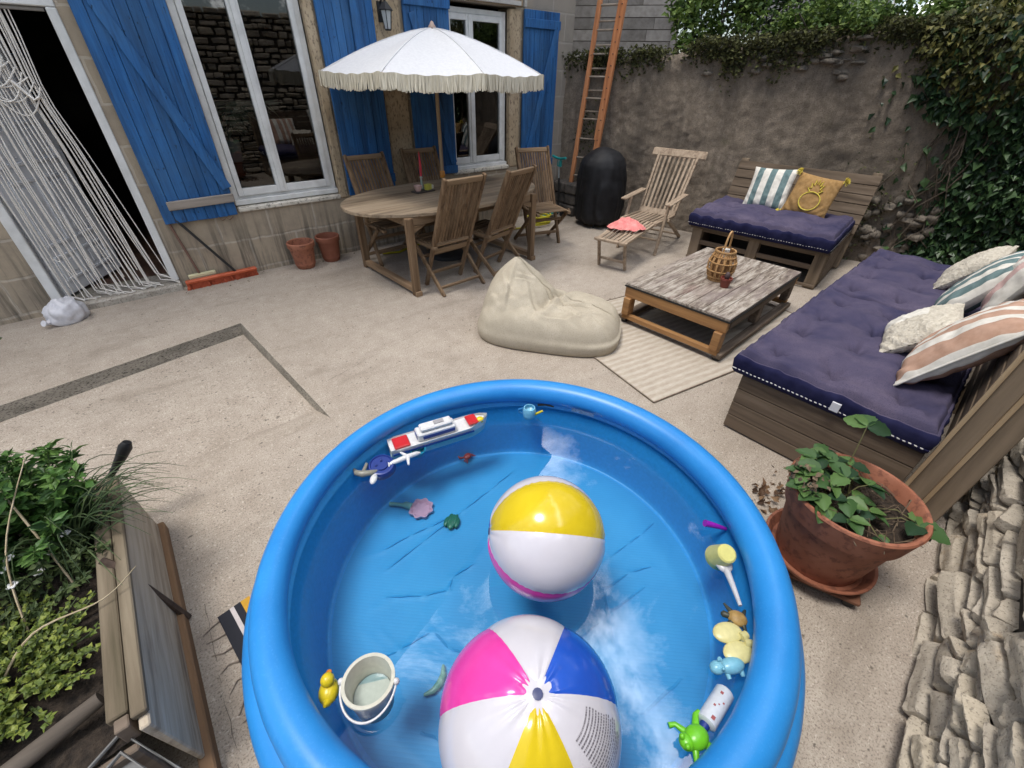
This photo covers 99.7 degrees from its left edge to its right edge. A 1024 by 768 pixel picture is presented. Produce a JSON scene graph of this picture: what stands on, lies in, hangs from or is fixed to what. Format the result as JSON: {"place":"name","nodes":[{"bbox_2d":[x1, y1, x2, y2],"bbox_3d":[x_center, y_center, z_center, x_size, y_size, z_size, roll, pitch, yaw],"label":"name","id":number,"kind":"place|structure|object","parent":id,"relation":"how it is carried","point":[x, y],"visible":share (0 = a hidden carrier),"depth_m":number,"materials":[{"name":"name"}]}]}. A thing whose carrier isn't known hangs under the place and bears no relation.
{"place":"outdoors","nodes":[
{"label":"outdoors","id":0,"kind":"place"},
{"bbox_2d":[0,0,575,324],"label":"stone house","id":1,"kind":"structure","parent":0,"point":[231,132],"depth_m":4.23,"materials":[{"name":"stone"}]},
{"bbox_2d":[0,39,120,296],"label":"door","id":2,"kind":"structure","parent":1,"relation":"in","point":[81,277],"depth_m":3.76,"materials":[{"name":"grey paint"}]},
{"bbox_2d":[0,4,179,300],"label":"string curtain","id":3,"kind":"object","parent":1,"relation":"hanging from","point":[18,88],"visible":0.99,"depth_m":3.49,"materials":[{"name":"white fabric"}]},
{"bbox_2d":[166,0,340,212],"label":"window","id":4,"kind":"structure","parent":1,"relation":"in","point":[248,61],"depth_m":4.11,"materials":[{"name":"white paint"}]},
{"bbox_2d":[376,0,392,30],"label":"wall lamp","id":5,"kind":"object","parent":1,"relation":"attached to","point":[384,10],"visible":1,"depth_m":4.28,"materials":[{"name":"black metal"}]},
{"bbox_2d":[448,6,508,174],"bbox_3d":[-0.436,-3.626,5.456,0.920,1.695,0.170,-25,43,-32],"label":"window","id":6,"kind":"structure","parent":1,"relation":"in","point":[479,116],"depth_m":5.59,"materials":[{"name":"white paint"}]},
{"bbox_2d":[0,212,974,767],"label":"patio ground","id":7,"kind":"structure","parent":0,"point":[238,404],"depth_m":2.94,"materials":[{"name":"concrete"}]},
{"bbox_2d":[41,296,89,326],"bbox_3d":[-3.819,-0.625,3.660,0.209,0.216,0.338,19,40,24],"label":"plastic bag","id":8,"kind":"object","parent":7,"relation":"on","point":[66,310],"visible":1,"depth_m":3.63,"materials":[{"name":"white plastic"}]},
{"bbox_2d":[0,477,221,767],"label":"raised planter","id":9,"kind":"object","parent":7,"relation":"on","point":[143,662],"visible":0.45,"depth_m":1.34,"materials":[{"name":"brown wood"}]},
{"bbox_2d":[5,458,29,632],"bbox_3d":[-1.589,0.527,1.399,0.036,0.403,0.407,-9,37,-14],"label":"dry stalk","id":10,"kind":"object","parent":9,"relation":"on","point":[13,589],"visible":0.92,"depth_m":1.36,"materials":[{"name":"plant"}]},
{"bbox_2d":[0,491,79,590],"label":"dry stalk","id":11,"kind":"object","parent":9,"relation":"on","point":[38,537],"visible":0.67,"depth_m":1.44,"materials":[{"name":"plant"}]},
{"bbox_2d":[0,438,97,579],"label":"leafy shrub","id":12,"kind":"object","parent":9,"relation":"on","point":[50,490],"visible":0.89,"depth_m":1.51,"materials":[{"name":"green plant"}]},
{"bbox_2d":[0,583,100,743],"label":"ground cover plant","id":13,"kind":"object","parent":9,"relation":"on","point":[41,650],"visible":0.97,"depth_m":1.27,"materials":[{"name":"green plant"}]},
{"bbox_2d":[0,693,104,767],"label":"wooden stake","id":14,"kind":"object","parent":9,"relation":"on","point":[39,747],"visible":0.9,"depth_m":1.11,"materials":[{"name":"brown wood"}]},
{"bbox_2d":[0,526,111,626],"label":"white flower plant","id":15,"kind":"object","parent":9,"relation":"on","point":[75,552],"visible":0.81,"depth_m":1.44,"materials":[{"name":"green plant"}]},
{"bbox_2d":[3,566,135,676],"bbox_3d":[-1.359,0.741,1.330,0.030,0.124,0.396,25,42,29],"label":"dry stalk","id":16,"kind":"object","parent":9,"relation":"on","point":[13,659],"visible":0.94,"depth_m":1.29,"materials":[{"name":"plant"}]},
{"bbox_2d":[0,451,192,612],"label":"grass tuft","id":17,"kind":"object","parent":9,"relation":"on","point":[90,518],"visible":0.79,"depth_m":1.57,"materials":[{"name":"green plant"}]},
{"bbox_2d":[108,440,132,477],"bbox_3d":[-1.796,0.439,2.009,0.184,0.386,0.054,-25,43,-32],"label":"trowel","id":18,"kind":"object","parent":9,"relation":"in","point":[124,447],"visible":0.61,"depth_m":1.94,"materials":[{"name":"black rubber"}]},
{"bbox_2d":[88,736,181,767],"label":"seed tray","id":19,"kind":"object","parent":9,"relation":"on","point":[133,763],"visible":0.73,"depth_m":1.13,"materials":[{"name":"grey plastic"}]},
{"bbox_2d":[98,557,191,618],"bbox_3d":[-1.347,0.768,1.597,0.136,0.425,0.033,-3,36,-6],"label":"iron bar","id":20,"kind":"object","parent":9,"relation":"attached to","point":[166,600],"visible":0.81,"depth_m":1.63,"materials":[{"name":"brown metal"}]},
{"bbox_2d":[168,224,215,279],"bbox_3d":[-3.130,-1.281,4.245,0.240,0.622,0.050,-27,44,-33],"label":"hand broom","id":21,"kind":"object","parent":7,"relation":"on","point":[199,274],"visible":0.44,"depth_m":4.30,"materials":[{"name":"beige plastic"}]},
{"bbox_2d":[174,218,258,290],"bbox_3d":[-2.981,-1.334,4.285,0.666,0.666,0.117,-27,44,-33],"label":"push broom","id":22,"kind":"object","parent":7,"relation":"on","point":[210,280],"visible":1,"depth_m":4.39,"materials":[{"name":"orange plastic"}]},
{"bbox_2d":[202,595,250,738],"bbox_3d":[-0.890,1.023,1.623,0.620,0.010,0.330,29,44,33],"label":"striped mat","id":23,"kind":"object","parent":7,"relation":"on","point":[232,620],"visible":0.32,"depth_m":1.70,"materials":[{"name":"black fabric"}]},
{"bbox_2d":[286,238,315,269],"bbox_3d":[-2.305,-1.432,4.769,0.284,0.283,0.284,-25,43,-32],"label":"plant pot","id":24,"kind":"object","parent":7,"relation":"on","point":[302,252],"visible":1,"depth_m":4.71,"materials":[{"name":"ceramic"}]},
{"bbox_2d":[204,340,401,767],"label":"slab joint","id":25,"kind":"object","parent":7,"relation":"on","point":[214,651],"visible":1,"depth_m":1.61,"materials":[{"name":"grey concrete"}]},
{"bbox_2d":[314,232,339,261],"bbox_3d":[-2.095,-1.566,4.960,0.264,0.283,0.264,-25,43,-32],"label":"plant pot","id":26,"kind":"object","parent":7,"relation":"on","point":[328,243],"visible":1,"depth_m":4.90,"materials":[{"name":"ceramic"}]},
{"bbox_2d":[342,151,406,265],"bbox_3d":[-1.397,-1.906,4.780,0.530,1.095,0.675,-28,45,-34],"label":"folding chair","id":27,"kind":"object","parent":7,"relation":"on","point":[378,225],"visible":0.63,"depth_m":4.73,"materials":[{"name":"brown wood"}]},
{"bbox_2d":[399,145,457,250],"bbox_3d":[-0.931,-2.211,5.217,0.530,1.095,0.675,-24,43,-30],"label":"folding chair","id":28,"kind":"object","parent":7,"relation":"on","point":[404,153],"visible":0.28,"depth_m":5.16,"materials":[{"name":"brown wood"}]},
{"bbox_2d":[318,20,543,261],"bbox_3d":[-0.761,-2.461,4.614,2.029,2.185,2.024,25,42,29],"label":"parasol","id":29,"kind":"object","parent":7,"relation":"on","point":[432,58],"visible":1,"depth_m":3.63,"materials":[{"name":"white fabric"}]},
{"bbox_2d":[340,176,536,296],"bbox_3d":[-0.700,-1.721,4.802,2.260,0.765,1.284,-28,45,-34],"label":"dining table","id":30,"kind":"object","parent":7,"relation":"on","point":[406,208],"visible":0.79,"depth_m":4.32,"materials":[{"name":"brown wood"}]},
{"bbox_2d":[411,189,434,193],"bbox_3d":[-0.941,-2.050,4.585,0.120,0.014,0.240,27,43,31],"label":"serving tray","id":31,"kind":"object","parent":30,"relation":"on","point":[422,191],"visible":0.76,"depth_m":4.54,"materials":[{"name":"wood"}]},
{"bbox_2d":[414,185,421,191],"bbox_3d":[-0.984,-2.050,4.524,0.090,0.055,0.089,-25,43,-32],"label":"bowl","id":32,"kind":"object","parent":31,"relation":"on","point":[417,188],"visible":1,"depth_m":4.50,"materials":[{"name":"pink ceramic"}]},
{"bbox_2d":[418,151,423,188],"bbox_3d":[-0.975,-2.272,4.595,0.070,0.360,0.070,-25,43,-32],"label":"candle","id":33,"kind":"object","parent":31,"relation":"on","point":[420,171],"visible":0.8,"depth_m":4.59,"materials":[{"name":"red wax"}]},
{"bbox_2d":[424,183,433,189],"bbox_3d":[-0.885,-2.110,4.611,0.050,0.055,0.110,16,38,20],"label":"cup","id":34,"kind":"object","parent":31,"relation":"on","point":[428,186],"visible":1,"depth_m":4.58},
{"bbox_2d":[415,172,486,296],"bbox_3d":[-0.626,-1.492,4.226,0.530,1.095,0.675,-28,45,-34],"label":"folding chair","id":35,"kind":"object","parent":7,"relation":"on","point":[437,237],"visible":0.98,"depth_m":4.09,"materials":[{"name":"brown wood"}]},
{"bbox_2d":[383,213,551,253],"bbox_3d":[-0.513,-2.055,5.792,2.585,0.157,0.316,-21,41,-28],"label":"garden hose","id":36,"kind":"object","parent":7,"relation":"on","point":[536,224],"visible":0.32,"depth_m":6.18,"materials":[{"name":"yellow rubber"}]},
{"bbox_2d":[459,164,536,276],"bbox_3d":[-0.165,-1.725,4.564,0.675,1.095,0.530,24,41,28],"label":"folding chair","id":37,"kind":"object","parent":7,"relation":"on","point":[515,186],"visible":0.91,"depth_m":4.45,"materials":[{"name":"brown wood"}]},
{"bbox_2d":[242,379,805,767],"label":"paddling pool","id":38,"kind":"structure","parent":7,"relation":"on","point":[352,568],"depth_m":1.75,"materials":[{"name":"blue plastic"}]},
{"bbox_2d":[389,498,432,518],"bbox_3d":[-0.503,0.624,2.143,0.220,0.035,0.119,-3,36,-6],"label":"toy strainer","id":39,"kind":"object","parent":38,"relation":"on","point":[420,508],"visible":1,"depth_m":2.15,"materials":[{"name":"pink plastic"}]},
{"bbox_2d":[424,664,445,696],"bbox_3d":[-0.265,1.063,1.538,0.043,0.026,0.116,19,40,24],"label":"toy banana","id":40,"kind":"object","parent":38,"relation":"on","point":[436,687],"visible":1,"depth_m":1.53,"materials":[{"name":"green plastic"}]},
{"bbox_2d":[444,513,459,528],"bbox_3d":[-0.290,0.666,2.091,0.078,0.022,0.092,7,36,8],"label":"shell","id":41,"kind":"object","parent":38,"relation":"on","point":[451,521],"visible":1,"depth_m":2.08,"materials":[{"name":"green plastic"}]},
{"bbox_2d":[458,453,475,462],"bbox_3d":[-0.256,0.405,2.435,0.074,0.026,0.089,23,41,27],"label":"toy crab","id":42,"kind":"object","parent":38,"relation":"on","point":[467,456],"visible":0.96,"depth_m":2.42,"materials":[{"name":"red plastic"}]},
{"bbox_2d":[538,404,553,406],"bbox_3d":[0.184,0.114,2.357,0.090,0.016,0.018,4,36,4],"label":"twig","id":43,"kind":"object","parent":38,"relation":"on","point":[545,405],"visible":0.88,"depth_m":2.35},
{"label":"pool water","id":44,"kind":"structure","parent":38,"relation":"in","visible":0},
{"bbox_2d":[318,669,338,707],"bbox_3d":[-0.535,0.885,1.254,0.065,0.070,0.077,19,39,23],"label":"rubber duck","id":45,"kind":"object","parent":44,"relation":"on","point":[328,692],"visible":0.99,"depth_m":1.24},
{"bbox_2d":[353,463,377,483],"bbox_3d":[-0.650,0.395,1.938,0.143,0.032,0.081,19,39,23],"label":"plane","id":46,"kind":"object","parent":44,"relation":"on","point":[364,472],"visible":1,"depth_m":1.92,"materials":[{"name":"white plastic"}]},
{"bbox_2d":[338,653,399,724],"bbox_3d":[-0.407,0.899,1.248,0.160,0.138,0.162,23,38,34],"label":"toy bucket","id":47,"kind":"object","parent":44,"relation":"on","point":[368,683],"visible":1,"depth_m":1.25,"materials":[{"name":"beige plastic"}]},
{"bbox_2d":[367,454,395,479],"bbox_3d":[-0.600,0.382,1.989,0.128,0.049,0.128,25,48,18],"label":"toy pot","id":48,"kind":"object","parent":44,"relation":"on","point":[379,463],"visible":0.92,"depth_m":1.97,"materials":[{"name":"blue plastic"}]},
{"bbox_2d":[388,451,420,466],"bbox_3d":[-0.506,0.346,2.013,0.157,0.025,0.089,-4,36,-7],"label":"toy plane","id":49,"kind":"object","parent":44,"relation":"on","point":[407,457],"visible":1,"depth_m":2.00,"materials":[{"name":"white plastic"}]},
{"bbox_2d":[408,447,425,457],"bbox_3d":[-0.474,0.323,2.085,0.118,0.034,0.071,8,36,9],"label":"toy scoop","id":50,"kind":"object","parent":44,"relation":"on","point":[422,451],"visible":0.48,"depth_m":2.07,"materials":[{"name":"teal plastic"}]},
{"bbox_2d":[387,413,486,458],"bbox_3d":[-0.356,0.235,2.150,0.510,0.138,0.106,-15,39,-22],"label":"toy ship","id":51,"kind":"object","parent":44,"relation":"on","point":[437,433],"visible":0.96,"depth_m":2.11,"materials":[{"name":"white plastic"}]},
{"bbox_2d":[438,614,621,767],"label":"beach ball","id":52,"kind":"object","parent":44,"relation":"on","point":[528,691],"visible":1,"depth_m":0.95,"materials":[{"name":"multicoloured plastic"}]},
{"bbox_2d":[518,404,542,419],"bbox_3d":[0.097,0.149,2.299,0.072,0.062,0.124,65,69,51],"label":"toy watering can","id":53,"kind":"object","parent":44,"relation":"on","point":[529,412],"visible":1,"depth_m":2.29,"materials":[{"name":"blue plastic"}]},
{"bbox_2d":[488,476,604,602],"bbox_3d":[0.119,0.537,1.525,0.413,0.419,0.414,-25,43,-32],"label":"beach ball","id":54,"kind":"object","parent":44,"relation":"on","point":[546,539],"visible":1,"depth_m":1.37,"materials":[{"name":"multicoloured plastic"}]},
{"bbox_2d":[667,709,710,765],"bbox_3d":[0.504,0.964,1.180,0.108,0.054,0.115,-11,38,-17],"label":"toy frog","id":55,"kind":"object","parent":44,"relation":"on","point":[694,737],"visible":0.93,"depth_m":1.17,"materials":[{"name":"plastic"}]},
{"bbox_2d":[702,520,726,530],"bbox_3d":[0.816,0.568,1.733,0.102,0.055,0.028,1,36,0],"label":"toy shovel","id":56,"kind":"object","parent":44,"relation":"on","point":[707,523],"visible":1,"depth_m":1.73,"materials":[{"name":"purple plastic"}]},
{"bbox_2d":[698,684,733,731],"bbox_3d":[0.581,0.937,1.241,0.144,0.055,0.054,-27,44,-33],"label":"toy bottle","id":57,"kind":"object","parent":44,"relation":"on","point":[715,707],"visible":0.91,"depth_m":1.23,"materials":[{"name":"white plastic"}]},
{"bbox_2d":[705,544,735,570],"bbox_3d":[0.786,0.642,1.615,0.094,0.090,0.093,-36,66,-22],"label":"toy cup","id":58,"kind":"object","parent":44,"relation":"on","point":[721,554],"visible":0.97,"depth_m":1.59,"materials":[{"name":"yellow plastic"}]},
{"bbox_2d":[709,657,744,679],"bbox_3d":[0.661,0.865,1.326,0.118,0.057,0.063,-5,36,-9],"label":"toy hippo","id":59,"kind":"object","parent":44,"relation":"on","point":[728,667],"visible":0.99,"depth_m":1.31,"materials":[{"name":"blue plastic"}]},
{"bbox_2d":[716,564,741,606],"bbox_3d":[0.787,0.701,1.566,0.066,0.032,0.210,2,36,1],"label":"toy spade","id":60,"kind":"object","parent":44,"relation":"on","point":[726,570],"visible":0.44,"depth_m":1.55,"materials":[{"name":"grey plastic"}]},
{"bbox_2d":[712,622,752,663],"bbox_3d":[0.714,0.827,1.385,0.110,0.030,0.128,-5,36,-9],"label":"toy animal","id":61,"kind":"object","parent":44,"relation":"on","point":[736,639],"visible":0.92,"depth_m":1.38,"materials":[{"name":"yellow plastic"}]},
{"bbox_2d":[720,603,747,630],"bbox_3d":[0.747,0.786,1.454,0.084,0.036,0.089,13,37,16],"label":"toy turtle","id":62,"kind":"object","parent":44,"relation":"on","point":[738,618],"visible":0.94,"depth_m":1.44},
{"bbox_2d":[514,145,570,244],"bbox_3d":[0.370,-2.310,5.392,0.530,1.095,0.675,-14,39,-20],"label":"folding chair","id":63,"kind":"object","parent":7,"relation":"on","point":[546,206],"visible":0.86,"depth_m":5.42,"materials":[{"name":"brown wood"}]},
{"bbox_2d":[478,257,620,356],"bbox_3d":[0.327,-0.700,3.561,1.194,0.590,0.803,8,36,10],"label":"bean bag","id":64,"kind":"object","parent":7,"relation":"on","point":[527,307],"visible":1,"depth_m":3.40,"materials":[{"name":"beige fabric"}]},
{"bbox_2d":[543,155,565,215],"bbox_3d":[0.519,-2.885,6.387,0.690,0.845,0.267,-25,43,-32],"label":"kick scooter","id":65,"kind":"object","parent":7,"relation":"on","point":[559,163],"visible":0.36,"depth_m":6.41,"materials":[{"name":"teal metal"}]},
{"bbox_2d":[554,179,576,215],"bbox_3d":[0.890,-2.943,6.806,0.276,0.458,0.468,-25,43,-32],"label":"stone ledge","id":66,"kind":"object","parent":7,"relation":"on","point":[567,194],"visible":0.65,"depth_m":6.68,"materials":[{"name":"grey stone"}]},
{"bbox_2d":[569,0,627,181],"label":"wooden ladder","id":67,"kind":"object","parent":66,"relation":"on","point":[615,42],"visible":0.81,"depth_m":5.77,"materials":[{"name":"orange wood"}]},
{"bbox_2d":[574,146,626,227],"bbox_3d":[1.259,-2.804,6.151,0.703,1.016,0.697,-25,43,-32],"label":"covered barbecue","id":68,"kind":"object","parent":7,"relation":"on","point":[601,183],"visible":0.99,"depth_m":5.92,"materials":[{"name":"black fabric"}]},
{"bbox_2d":[594,147,707,270],"bbox_3d":[1.603,-2.125,5.197,0.690,1.068,1.854,23,41,28],"label":"steamer chair","id":69,"kind":"object","parent":7,"relation":"on","point":[667,215],"visible":0.88,"depth_m":5.44,"materials":[{"name":"brown wood"}]},
{"bbox_2d":[607,217,645,231],"bbox_3d":[1.337,-1.859,4.962,0.476,0.095,0.408,-23,42,-30],"label":"beach cloth","id":70,"kind":"object","parent":69,"relation":"on","point":[627,223],"visible":1,"depth_m":4.88,"materials":[{"name":"pink fabric"}]},
{"bbox_2d":[593,296,791,402],"bbox_3d":[1.550,-0.536,3.862,2.161,0.012,1.431,-17,40,-24],"label":"woven rug","id":71,"kind":"object","parent":7,"relation":"on","point":[653,366],"visible":0.29,"depth_m":3.42,"materials":[{"name":"beige fabric"}]},
{"bbox_2d":[619,247,800,360],"bbox_3d":[1.806,-0.795,3.915,1.490,0.365,0.950,-28,45,-34],"label":"pallet coffee table","id":72,"kind":"object","parent":71,"relation":"on","point":[686,288],"visible":0.95,"depth_m":3.62,"materials":[{"name":"brown wood"}]},
{"bbox_2d":[706,231,737,282],"bbox_3d":[1.797,-1.084,3.652,0.233,0.416,0.234,-25,43,-32],"label":"bamboo lantern","id":73,"kind":"object","parent":72,"relation":"on","point":[722,260],"visible":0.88,"depth_m":3.63,"materials":[{"name":"brown wicker"}]},
{"bbox_2d":[720,272,732,287],"bbox_3d":[1.783,-0.870,3.593,0.096,0.130,0.096,-25,43,-32],"label":"mini plant pot","id":74,"kind":"object","parent":72,"relation":"on","point":[726,280],"visible":1,"depth_m":3.58,"materials":[{"name":"red ceramic"}]},
{"bbox_2d":[661,0,774,53],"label":"leafy shrub","id":75,"kind":"object","parent":7,"relation":"on","point":[687,14],"visible":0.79,"depth_m":5.46,"materials":[{"name":"green plant"}]},
{"bbox_2d":[752,465,784,513],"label":"dry leaves","id":76,"kind":"object","parent":7,"relation":"on","point":[762,491],"visible":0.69,"depth_m":2.28,"materials":[{"name":"brown plant"}]},
{"bbox_2d":[741,0,818,43],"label":"leafy shrub","id":77,"kind":"object","parent":7,"relation":"on","point":[778,3],"visible":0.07,"depth_m":5.53,"materials":[{"name":"green plant"}]},
{"bbox_2d":[686,158,882,289],"bbox_3d":[3.057,-1.909,4.982,1.490,0.985,1.249,28,44,33],"label":"pallet daybed","id":78,"kind":"object","parent":7,"relation":"on","point":[818,266],"visible":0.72,"depth_m":4.88,"materials":[{"name":"brown wood"}]},
{"bbox_2d":[688,195,854,253],"bbox_3d":[2.931,-1.867,4.896,1.478,0.211,1.028,28,44,33],"label":"seat cushion","id":79,"kind":"object","parent":78,"relation":"on","point":[827,233],"visible":0.89,"depth_m":4.64,"materials":[{"name":"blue fabric"}]},
{"bbox_2d":[742,167,797,208],"bbox_3d":[3.019,-2.292,5.066,0.460,0.460,0.159,25,16,33],"label":"pillow","id":80,"kind":"object","parent":79,"relation":"on","point":[769,188],"visible":0.94,"depth_m":5.00,"materials":[{"name":"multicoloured fabric"}]},
{"bbox_2d":[775,168,850,217],"bbox_3d":[3.314,-2.064,4.786,0.542,0.530,0.167,33,21,29],"label":"pillow","id":81,"kind":"object","parent":79,"relation":"on","point":[813,194],"visible":0.89,"depth_m":4.73,"materials":[{"name":"yellow fabric"}]},
{"bbox_2d":[559,26,1023,263],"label":"rendered wall","id":82,"kind":"structure","parent":7,"relation":"on","point":[814,116],"depth_m":5.15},
{"bbox_2d":[573,96,917,260],"bbox_3d":[2.669,-2.751,5.642,4.176,1.568,0.138,21,40,25],"label":"wall creeper","id":83,"kind":"object","parent":82,"relation":"attached to","point":[591,131],"depth_m":5.11,"materials":[{"name":"green plant"}]},
{"bbox_2d":[562,8,1023,96],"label":"ivy","id":84,"kind":"object","parent":82,"relation":"attached to","point":[716,45],"visible":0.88,"depth_m":4.78,"materials":[{"name":"green plant"}]},
{"bbox_2d":[565,26,1023,260],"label":"wall rubble","id":85,"kind":"object","parent":82,"relation":"attached to","point":[874,232],"depth_m":4.86,"materials":[{"name":"stone"}]},
{"bbox_2d":[760,0,986,36],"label":"hedge","id":86,"kind":"object","parent":82,"relation":"on","point":[861,13],"visible":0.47,"depth_m":4.46,"materials":[{"name":"green plant"}]},
{"bbox_2d":[843,0,1023,265],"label":"ivy","id":87,"kind":"object","parent":82,"relation":"attached to","point":[940,249],"visible":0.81,"depth_m":4.28,"materials":[{"name":"green plant"}]},
{"bbox_2d":[950,0,1023,13],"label":"hedge","id":88,"kind":"object","parent":82,"relation":"on","point":[1012,4],"visible":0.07,"depth_m":4.26,"materials":[{"name":"green plant"}]},
{"bbox_2d":[788,571,860,606],"bbox_3d":[1.362,0.791,1.965,0.340,0.064,0.340,19,40,24],"label":"pot trolley","id":89,"kind":"object","parent":7,"relation":"on","point":[850,600],"visible":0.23,"depth_m":1.79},
{"bbox_2d":[766,508,877,594],"bbox_3d":[1.363,0.742,1.930,0.436,0.054,0.436,-25,43,-32],"label":"pot saucer","id":90,"kind":"object","parent":89,"relation":"on","point":[865,583],"visible":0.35,"depth_m":1.81,"materials":[{"name":"ceramic"}]},
{"bbox_2d":[776,452,933,585],"bbox_3d":[1.366,0.594,1.824,0.482,0.392,0.480,-25,43,-32],"label":"plant pot","id":91,"kind":"object","parent":90,"relation":"on","point":[827,551],"visible":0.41,"depth_m":1.71,"materials":[{"name":"ceramic"}]},
{"bbox_2d":[778,414,950,553],"bbox_3d":[1.344,0.377,1.653,0.498,0.288,0.511,-9,37,-14],"label":"strawberry plant","id":92,"kind":"object","parent":91,"relation":"on","point":[816,460],"visible":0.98,"depth_m":1.69,"materials":[{"name":"green plant"}]},
{"bbox_2d":[723,298,1023,521],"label":"pallet sofa","id":93,"kind":"object","parent":7,"relation":"on","point":[984,435],"visible":0.3,"depth_m":2.06,"materials":[{"name":"brown wood"}]},
{"bbox_2d":[732,287,972,452],"bbox_3d":[2.112,-0.208,2.592,1.420,0.186,0.948,-27,44,-33],"label":"seat cushion","id":94,"kind":"object","parent":93,"relation":"on","point":[821,349],"visible":0.81,"depth_m":2.33,"materials":[{"name":"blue fabric"}]},
{"bbox_2d":[879,303,964,352],"bbox_3d":[2.318,-0.314,2.444,0.440,0.178,0.360,-34,6,-39],"label":"pillow","id":95,"kind":"object","parent":94,"relation":"on","point":[913,329],"visible":0.76,"depth_m":2.38,"materials":[{"name":"fabric"}]},
{"bbox_2d":[893,299,1023,386],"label":"pillow","id":96,"kind":"object","parent":94,"relation":"on","point":[981,337],"visible":0.99,"depth_m":2.00,"materials":[{"name":"multicoloured fabric"}]},
{"bbox_2d":[827,249,980,317],"bbox_3d":[3.153,-0.736,3.360,1.438,0.180,0.948,-27,44,-33],"label":"seat cushion","id":97,"kind":"object","parent":93,"relation":"on","point":[904,283],"visible":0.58,"depth_m":3.30,"materials":[{"name":"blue fabric"}]},
{"bbox_2d":[933,245,1018,289],"bbox_3d":[3.385,-0.849,3.162,0.500,0.400,0.181,-24,83,-30],"label":"pillow","id":98,"kind":"object","parent":97,"relation":"on","point":[951,276],"visible":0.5,"depth_m":3.07,"materials":[{"name":"fabric"}]},
{"bbox_2d":[934,251,1023,312],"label":"pillow","id":99,"kind":"object","parent":97,"relation":"on","point":[972,290],"visible":0.66,"depth_m":2.57,"materials":[{"name":"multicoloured fabric"}]},
{"bbox_2d":[980,256,1023,310],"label":"pillow","id":100,"kind":"object","parent":93,"relation":"on","point":[1009,286],"visible":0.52,"depth_m":2.37,"materials":[{"name":"beige fabric"}]},
{"bbox_2d":[896,438,1023,767],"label":"drystone wall","id":101,"kind":"structure","parent":7,"relation":"on","point":[963,705],"depth_m":1.48,"materials":[{"name":"stone"}]},
{"bbox_2d":[572,0,678,56],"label":"boarded building","id":102,"kind":"structure","parent":0,"point":[645,22],"depth_m":7.25,"materials":[{"name":"grey wood"}]},
{"bbox_2d":[677,0,987,52],"label":"sky","id":103,"kind":"structure","parent":0,"point":[923,3],"materials":[{"name":"white"}]},
{"label":"terrain","id":104,"kind":"structure","parent":0,"visible":0},
{"bbox_2d":[756,0,895,35],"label":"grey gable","id":105,"kind":"structure","parent":104,"relation":"on","point":[772,6],"depth_m":9.79,"materials":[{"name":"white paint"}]}
]}

